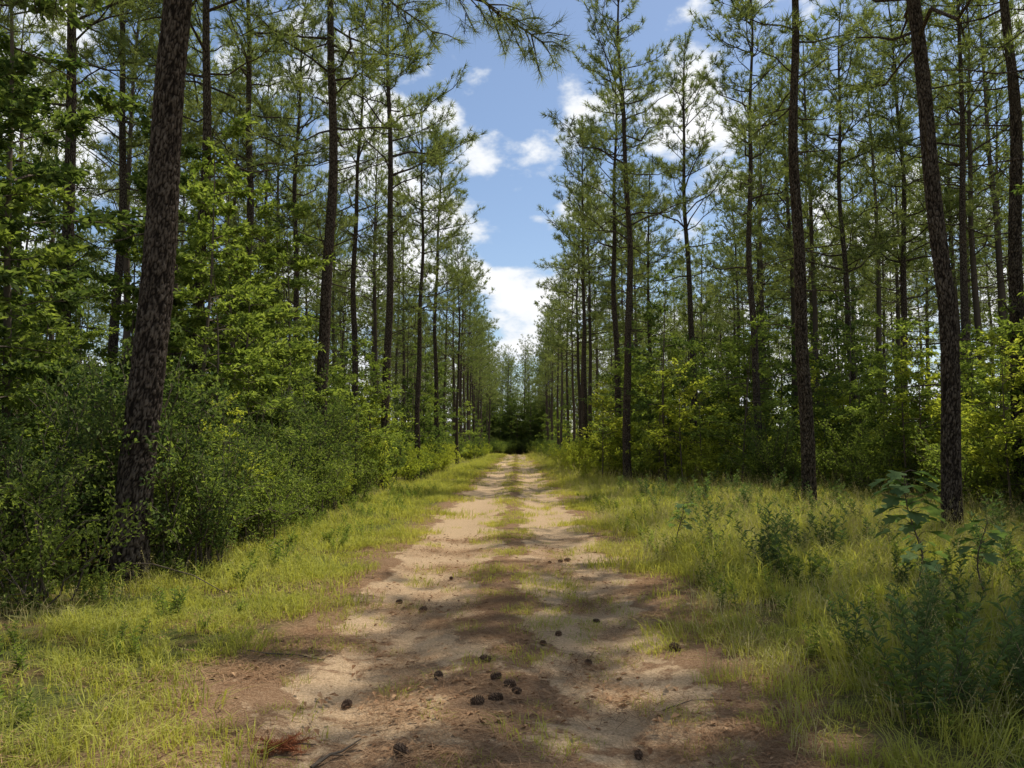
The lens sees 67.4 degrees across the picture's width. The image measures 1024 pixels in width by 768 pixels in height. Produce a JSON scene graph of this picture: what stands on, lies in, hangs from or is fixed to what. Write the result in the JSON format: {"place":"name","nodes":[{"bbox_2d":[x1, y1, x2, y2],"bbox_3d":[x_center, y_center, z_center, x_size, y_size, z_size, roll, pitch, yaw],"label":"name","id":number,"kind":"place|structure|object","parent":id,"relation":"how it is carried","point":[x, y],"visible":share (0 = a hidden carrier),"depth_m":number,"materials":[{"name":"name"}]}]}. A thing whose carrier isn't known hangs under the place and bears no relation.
{"place":"outdoors","nodes":[
{"label":"outdoors","id":0,"kind":"place"},
{"bbox_2d":[82,454,925,767],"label":"dirt road","id":1,"kind":"structure","parent":0,"point":[336,670],"depth_m":5.40,"materials":[{"name":"sand"},{"name":"dirt"}]},
{"bbox_2d":[246,649,323,660],"bbox_3d":[-1.732,2.071,5.884,0.680,0.029,0.100,-1,-5,13],"label":"fallen stick","id":2,"kind":"object","parent":1,"relation":"on","point":[281,654],"visible":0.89,"depth_m":5.89,"materials":[{"name":"brown wood"}]},
{"bbox_2d":[250,729,321,758],"bbox_3d":[-1.205,1.906,4.095,0.391,0.097,0.252,2,-5,-23],"label":"dead pine sprig","id":3,"kind":"object","parent":1,"relation":"on","point":[286,744],"visible":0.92,"depth_m":4.08,"materials":[{"name":"brown plant"}]},
{"bbox_2d":[310,739,360,767],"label":"fallen stick","id":4,"kind":"object","parent":1,"relation":"on","point":[319,760],"visible":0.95,"depth_m":4.02,"materials":[{"name":"grey wood"}]},
{"bbox_2d":[341,699,351,709],"bbox_3d":[-1.039,2.018,4.835,0.066,0.065,0.093,-21,-7,14],"label":"pine cone","id":5,"kind":"object","parent":1,"relation":"on","point":[346,703],"visible":0.99,"depth_m":4.81,"materials":[{"name":"brown plant"}]},
{"bbox_2d":[393,742,408,756],"bbox_3d":[-0.572,1.879,3.947,0.098,0.069,0.069,12,-14,35],"label":"pine cone","id":6,"kind":"object","parent":1,"relation":"on","point":[400,747],"visible":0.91,"depth_m":3.93,"materials":[{"name":"brown plant"}]},
{"bbox_2d":[419,606,426,611],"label":"pine cone","id":7,"kind":"object","parent":1,"relation":"on","point":[423,607],"visible":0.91,"depth_m":7.56,"materials":[{"name":"brown plant"}]},
{"bbox_2d":[434,670,442,679],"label":"pine cone","id":8,"kind":"object","parent":1,"relation":"on","point":[437,674],"visible":0.78,"depth_m":5.29,"materials":[{"name":"brown plant"}]},
{"bbox_2d":[470,695,484,704],"bbox_3d":[-0.208,1.928,4.678,0.096,0.068,0.067,3,-36,-24],"label":"pine cone","id":9,"kind":"object","parent":1,"relation":"on","point":[478,700],"visible":1,"depth_m":4.66,"materials":[{"name":"brown plant"}]},
{"bbox_2d":[479,654,491,661],"bbox_3d":[-0.196,2.006,5.610,0.093,0.065,0.065,8,34,1],"label":"pine cone","id":10,"kind":"object","parent":1,"relation":"on","point":[482,657],"visible":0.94,"depth_m":5.60,"materials":[{"name":"brown plant"}]},
{"bbox_2d":[488,692,502,700],"bbox_3d":[-0.104,1.960,4.795,0.103,0.072,0.073,-9,-40,-9],"label":"pine cone","id":11,"kind":"object","parent":1,"relation":"on","point":[495,697],"visible":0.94,"depth_m":4.78,"materials":[{"name":"brown plant"}]},
{"bbox_2d":[490,671,501,679],"bbox_3d":[-0.107,1.981,5.213,0.088,0.062,0.061,-2,16,-24],"label":"pine cone","id":12,"kind":"object","parent":1,"relation":"on","point":[497,675],"visible":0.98,"depth_m":5.20,"materials":[{"name":"brown plant"}]},
{"bbox_2d":[503,678,516,686],"bbox_3d":[-0.018,1.988,5.094,0.098,0.069,0.068,-7,35,24],"label":"pine cone","id":13,"kind":"object","parent":1,"relation":"on","point":[508,681],"visible":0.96,"depth_m":5.08,"materials":[{"name":"brown plant"}]},
{"bbox_2d":[0,530,1021,767],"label":"pine straw","id":14,"kind":"object","parent":1,"relation":"on","point":[408,710],"visible":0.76,"depth_m":5.14,"materials":[{"name":"brown plant"}]},
{"bbox_2d":[511,686,521,693],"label":"pine cone","id":15,"kind":"object","parent":1,"relation":"on","point":[513,689],"visible":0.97,"depth_m":4.96,"materials":[{"name":"brown plant"}]},
{"bbox_2d":[555,630,561,635],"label":"pine cone","id":16,"kind":"object","parent":1,"relation":"on","point":[557,633],"visible":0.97,"depth_m":6.50,"materials":[{"name":"brown plant"}]},
{"bbox_2d":[585,659,591,664],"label":"pine cone","id":17,"kind":"object","parent":1,"relation":"on","point":[588,660],"visible":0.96,"depth_m":5.76,"materials":[{"name":"brown plant"}]},
{"bbox_2d":[634,750,642,759],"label":"pine cone","id":18,"kind":"object","parent":1,"relation":"on","point":[638,754],"visible":1,"depth_m":4.03,"materials":[{"name":"brown plant"}]},
{"bbox_2d":[669,642,680,650],"bbox_3d":[1.265,2.045,5.976,0.072,0.072,0.102,8,-3,-41],"label":"pine cone","id":19,"kind":"object","parent":1,"relation":"on","point":[674,645],"visible":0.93,"depth_m":5.96,"materials":[{"name":"brown plant"}]},
{"bbox_2d":[663,699,726,710],"bbox_3d":[1.151,2.007,4.825,0.462,0.042,0.060,1,-5,-12],"label":"fallen stick","id":20,"kind":"object","parent":1,"relation":"on","point":[693,700],"visible":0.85,"depth_m":4.85,"materials":[{"name":"brown wood"}]},
{"bbox_2d":[0,445,1023,767],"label":"ground","id":21,"kind":"structure","parent":0,"point":[38,677],"depth_m":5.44,"materials":[{"name":"green plant"}]},
{"bbox_2d":[0,399,64,510],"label":"shrub","id":22,"kind":"object","parent":21,"relation":"on","point":[19,477],"visible":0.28,"depth_m":8.59,"materials":[{"name":"green plant"}]},
{"bbox_2d":[0,2,92,403],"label":"sapling","id":23,"kind":"object","parent":21,"relation":"on","point":[65,281],"visible":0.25,"depth_m":12.18,"materials":[{"name":"green plant"}]},
{"bbox_2d":[0,87,94,570],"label":"sapling","id":24,"kind":"object","parent":21,"relation":"on","point":[24,190],"visible":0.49,"depth_m":10.02,"materials":[{"name":"green plant"}]},
{"bbox_2d":[0,387,128,592],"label":"shrub","id":25,"kind":"object","parent":21,"relation":"on","point":[40,475],"visible":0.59,"depth_m":8.13,"materials":[{"name":"green plant"}]},
{"bbox_2d":[0,436,158,613],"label":"shrub","id":26,"kind":"object","parent":21,"relation":"on","point":[40,558],"visible":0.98,"depth_m":7.54,"materials":[{"name":"green plant"}]},
{"bbox_2d":[0,0,162,386],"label":"pine tree","id":27,"kind":"object","parent":21,"relation":"on","point":[70,153],"visible":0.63,"depth_m":17.45,"materials":[{"name":"green plant"}]},
{"bbox_2d":[0,356,189,561],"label":"shrub","id":28,"kind":"object","parent":21,"relation":"on","point":[57,412],"visible":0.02,"depth_m":10.07,"materials":[{"name":"green plant"}]},
{"bbox_2d":[26,0,278,388],"bbox_3d":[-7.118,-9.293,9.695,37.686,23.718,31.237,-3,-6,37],"label":"pine tree","id":29,"kind":"object","parent":21,"relation":"on","point":[124,147],"visible":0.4,"depth_m":22.78,"materials":[{"name":"green plant"}]},
{"bbox_2d":[128,563,224,592],"bbox_3d":[-3.616,2.036,8.146,1.435,0.254,0.128,-2,-5,24],"label":"fallen stick","id":30,"kind":"object","parent":21,"relation":"on","point":[171,569],"visible":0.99,"depth_m":8.15,"materials":[{"name":"brown wood"}]},
{"bbox_2d":[127,206,245,397],"bbox_3d":[-7.580,-0.568,18.300,2.803,7.461,2.952,1,-5,-17],"label":"sapling","id":31,"kind":"object","parent":21,"relation":"on","point":[219,265],"visible":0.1,"depth_m":18.03,"materials":[{"name":"green plant"}]},
{"bbox_2d":[91,0,321,378],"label":"pine tree","id":32,"kind":"object","parent":21,"relation":"on","point":[206,77],"visible":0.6,"depth_m":17.16,"materials":[{"name":"green plant"}]},
{"bbox_2d":[154,416,293,562],"bbox_3d":[-4.066,1.514,10.567,2.098,2.220,2.623,2,-5,-23],"label":"shrub","id":33,"kind":"object","parent":21,"relation":"on","point":[239,510],"visible":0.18,"depth_m":10.53,"materials":[{"name":"green plant"}]},
{"bbox_2d":[164,239,292,461],"bbox_3d":[-5.205,0.181,13.721,2.262,5.361,2.617,2,-5,-22],"label":"sapling","id":34,"kind":"object","parent":21,"relation":"on","point":[196,311],"visible":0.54,"depth_m":13.51,"materials":[{"name":"green plant"}]},
{"bbox_2d":[158,390,299,541],"bbox_3d":[-4.933,1.274,12.664,2.794,2.575,1.746,1,-5,-7],"label":"shrub","id":35,"kind":"object","parent":21,"relation":"on","point":[241,428],"visible":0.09,"depth_m":12.44,"materials":[{"name":"green plant"}]},
{"bbox_2d":[117,0,356,394],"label":"pine tree","id":36,"kind":"object","parent":21,"relation":"on","point":[247,69],"visible":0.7,"depth_m":24.63,"materials":[{"name":"green plant"}]},
{"bbox_2d":[255,439,316,527],"bbox_3d":[-4.428,1.865,14.222,1.595,1.737,2.315,1,-5,-14],"label":"shrub","id":37,"kind":"object","parent":21,"relation":"on","point":[295,491],"visible":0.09,"depth_m":14.22,"materials":[{"name":"green plant"}]},
{"bbox_2d":[0,0,578,584],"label":"pine tree","id":38,"kind":"object","parent":21,"relation":"on","point":[146,382],"visible":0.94,"depth_m":9.00,"materials":[{"name":"green plant"}]},
{"bbox_2d":[215,0,365,394],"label":"pine tree","id":39,"kind":"object","parent":21,"relation":"on","point":[267,110],"visible":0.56,"depth_m":27.97,"materials":[{"name":"green plant"}]},
{"bbox_2d":[275,423,371,515],"bbox_3d":[-4.289,1.889,15.760,2.623,2.220,2.098,1,-5,-17],"label":"shrub","id":40,"kind":"object","parent":21,"relation":"on","point":[314,457],"visible":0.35,"depth_m":15.76,"materials":[{"name":"green plant"}]},
{"bbox_2d":[210,0,442,501],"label":"pine tree","id":41,"kind":"object","parent":21,"relation":"on","point":[324,318],"visible":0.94,"depth_m":20.39,"materials":[{"name":"green plant"}]},
{"bbox_2d":[287,15,414,432],"bbox_3d":[-6.575,-6.025,33.655,5.497,20.976,5.908,4,-6,-40],"label":"pine tree","id":42,"kind":"object","parent":21,"relation":"on","point":[355,248],"visible":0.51,"depth_m":33.54,"materials":[{"name":"green plant"}]},
{"bbox_2d":[306,0,486,486],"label":"pine tree","id":43,"kind":"object","parent":21,"relation":"on","point":[436,149],"visible":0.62,"depth_m":28.55,"materials":[{"name":"green plant"}]},
{"bbox_2d":[374,81,490,478],"bbox_3d":[-3.929,-5.018,36.742,5.949,19.455,5.387,2,-5,-20],"label":"pine tree","id":44,"kind":"object","parent":21,"relation":"on","point":[406,304],"visible":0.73,"depth_m":36.52,"materials":[{"name":"green plant"}]},
{"bbox_2d":[393,112,484,471],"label":"pine tree","id":45,"kind":"object","parent":21,"relation":"on","point":[453,232],"visible":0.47,"depth_m":43.38,"materials":[{"name":"green plant"}]},
{"bbox_2d":[11,236,1011,490],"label":"distant understory","id":46,"kind":"object","parent":21,"relation":"on","point":[725,418],"visible":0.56,"depth_m":30.14,"materials":[{"name":"green plant"}]},
{"bbox_2d":[0,0,1023,575],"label":"understory shrubs","id":47,"kind":"object","parent":21,"relation":"on","point":[902,446],"visible":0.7,"depth_m":14.66,"materials":[{"name":"green plant"}]},
{"bbox_2d":[0,0,1023,479],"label":"distant pine forest","id":48,"kind":"object","parent":21,"relation":"on","point":[476,376],"visible":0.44,"depth_m":46.59,"materials":[{"name":"green plant"}]},
{"bbox_2d":[0,464,1023,767],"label":"weeds","id":49,"kind":"object","parent":21,"relation":"on","point":[920,650],"visible":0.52,"depth_m":6.70,"materials":[{"name":"green plant"}]},
{"bbox_2d":[533,113,643,445],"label":"pine tree","id":50,"kind":"object","parent":21,"relation":"on","point":[584,368],"visible":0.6,"depth_m":43.50,"materials":[{"name":"green plant"}]},
{"bbox_2d":[580,378,634,475],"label":"sapling","id":51,"kind":"object","parent":21,"relation":"on","point":[619,422],"visible":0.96,"depth_m":32.43,"materials":[{"name":"green plant"}]},
{"bbox_2d":[555,43,664,470],"bbox_3d":[5.346,-6.291,37.990,5.786,22.080,6.219,1,-5,-8],"label":"pine tree","id":52,"kind":"object","parent":21,"relation":"on","point":[568,227],"visible":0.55,"depth_m":38.05,"materials":[{"name":"green plant"}]},
{"bbox_2d":[538,0,713,483],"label":"pine tree","id":53,"kind":"object","parent":21,"relation":"on","point":[625,169],"visible":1,"depth_m":30.21,"materials":[{"name":"green plant"}]},
{"bbox_2d":[600,334,657,447],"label":"sapling","id":54,"kind":"object","parent":21,"relation":"on","point":[638,390],"visible":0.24,"depth_m":34.01,"materials":[{"name":"green plant"}]},
{"bbox_2d":[607,155,694,395],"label":"pine tree","id":55,"kind":"object","parent":21,"relation":"on","point":[657,228],"visible":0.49,"depth_m":45.42,"materials":[{"name":"green plant"}]},
{"bbox_2d":[645,357,715,481],"bbox_3d":[5.862,1.488,27.569,2.729,5.031,2.779,3,-5,-30],"label":"sapling","id":56,"kind":"object","parent":21,"relation":"on","point":[676,419],"visible":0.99,"depth_m":27.53,"materials":[{"name":"green plant"}]},
{"bbox_2d":[667,502,698,541],"bbox_3d":[2.453,2.078,11.080,0.490,0.751,0.391,-2,-5,23],"label":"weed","id":57,"kind":"object","parent":21,"relation":"on","point":[688,511],"visible":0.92,"depth_m":11.07,"materials":[{"name":"green plant"}]},
{"bbox_2d":[630,19,753,473],"bbox_3d":[8.180,-6.271,34.093,5.433,21.580,7.032,3,-5,-32],"label":"pine tree","id":58,"kind":"object","parent":21,"relation":"on","point":[702,149],"visible":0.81,"depth_m":34.28,"materials":[{"name":"green plant"}]},
{"bbox_2d":[674,0,831,458],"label":"pine tree","id":59,"kind":"object","parent":21,"relation":"on","point":[750,186],"visible":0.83,"depth_m":28.07,"materials":[{"name":"green plant"}]},
{"bbox_2d":[704,0,891,503],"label":"pine tree","id":60,"kind":"object","parent":21,"relation":"on","point":[808,456],"visible":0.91,"depth_m":19.11,"materials":[{"name":"green plant"}]},
{"bbox_2d":[757,0,911,433],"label":"pine tree","id":61,"kind":"object","parent":21,"relation":"on","point":[813,130],"visible":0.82,"depth_m":29.26,"materials":[{"name":"green plant"}]},
{"bbox_2d":[798,0,1016,536],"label":"pine tree","id":62,"kind":"object","parent":21,"relation":"on","point":[950,446],"visible":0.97,"depth_m":12.92,"materials":[{"name":"green plant"}]},
{"bbox_2d":[821,0,996,423],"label":"pine tree","id":63,"kind":"object","parent":21,"relation":"on","point":[899,118],"visible":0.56,"depth_m":30.27,"materials":[{"name":"green plant"}]},
{"bbox_2d":[869,470,952,584],"bbox_3d":[4.111,1.512,7.945,0.876,1.251,0.693,0,-5,0],"label":"broadleaf sapling","id":64,"kind":"object","parent":21,"relation":"on","point":[899,490],"visible":0.98,"depth_m":7.88,"materials":[{"name":"green plant"}]},
{"bbox_2d":[897,535,948,600],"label":"broadleaf sapling","id":65,"kind":"object","parent":21,"relation":"on","point":[930,564],"visible":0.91,"depth_m":7.27,"materials":[{"name":"green plant"}]},
{"bbox_2d":[846,0,1023,405],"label":"pine tree","id":66,"kind":"object","parent":21,"relation":"on","point":[903,142],"visible":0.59,"depth_m":26.62,"materials":[{"name":"green plant"}]},
{"bbox_2d":[897,0,1023,509],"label":"pine tree","id":67,"kind":"object","parent":21,"relation":"on","point":[1014,278],"visible":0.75,"depth_m":17.01,"materials":[{"name":"green plant"}]},
{"bbox_2d":[926,0,1023,229],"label":"pine tree","id":68,"kind":"object","parent":21,"relation":"on","point":[982,71],"visible":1,"depth_m":9.97,"materials":[{"name":"brown plant"}]},
{"bbox_2d":[951,519,1008,594],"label":"broadleaf sapling","id":69,"kind":"object","parent":21,"relation":"on","point":[992,558],"visible":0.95,"depth_m":7.50,"materials":[{"name":"green plant"}]},
{"bbox_2d":[954,1,1023,67],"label":"pine tree","id":70,"kind":"object","parent":21,"relation":"on","point":[994,50],"visible":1,"depth_m":7.50,"materials":[{"name":"brown plant"}]},
{"bbox_2d":[989,395,1023,454],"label":"sapling","id":71,"kind":"object","parent":21,"relation":"on","point":[1020,418],"visible":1,"depth_m":14.09,"materials":[{"name":"green plant"}]},
{"bbox_2d":[993,332,1023,438],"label":"sapling","id":72,"kind":"object","parent":21,"relation":"on","point":[1009,434],"visible":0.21,"depth_m":15.38,"materials":[{"name":"green plant"}]},
{"bbox_2d":[0,0,1023,435],"label":"sky","id":73,"kind":"structure","parent":0,"point":[507,172],"materials":[{"name":"blue"}]}
]}

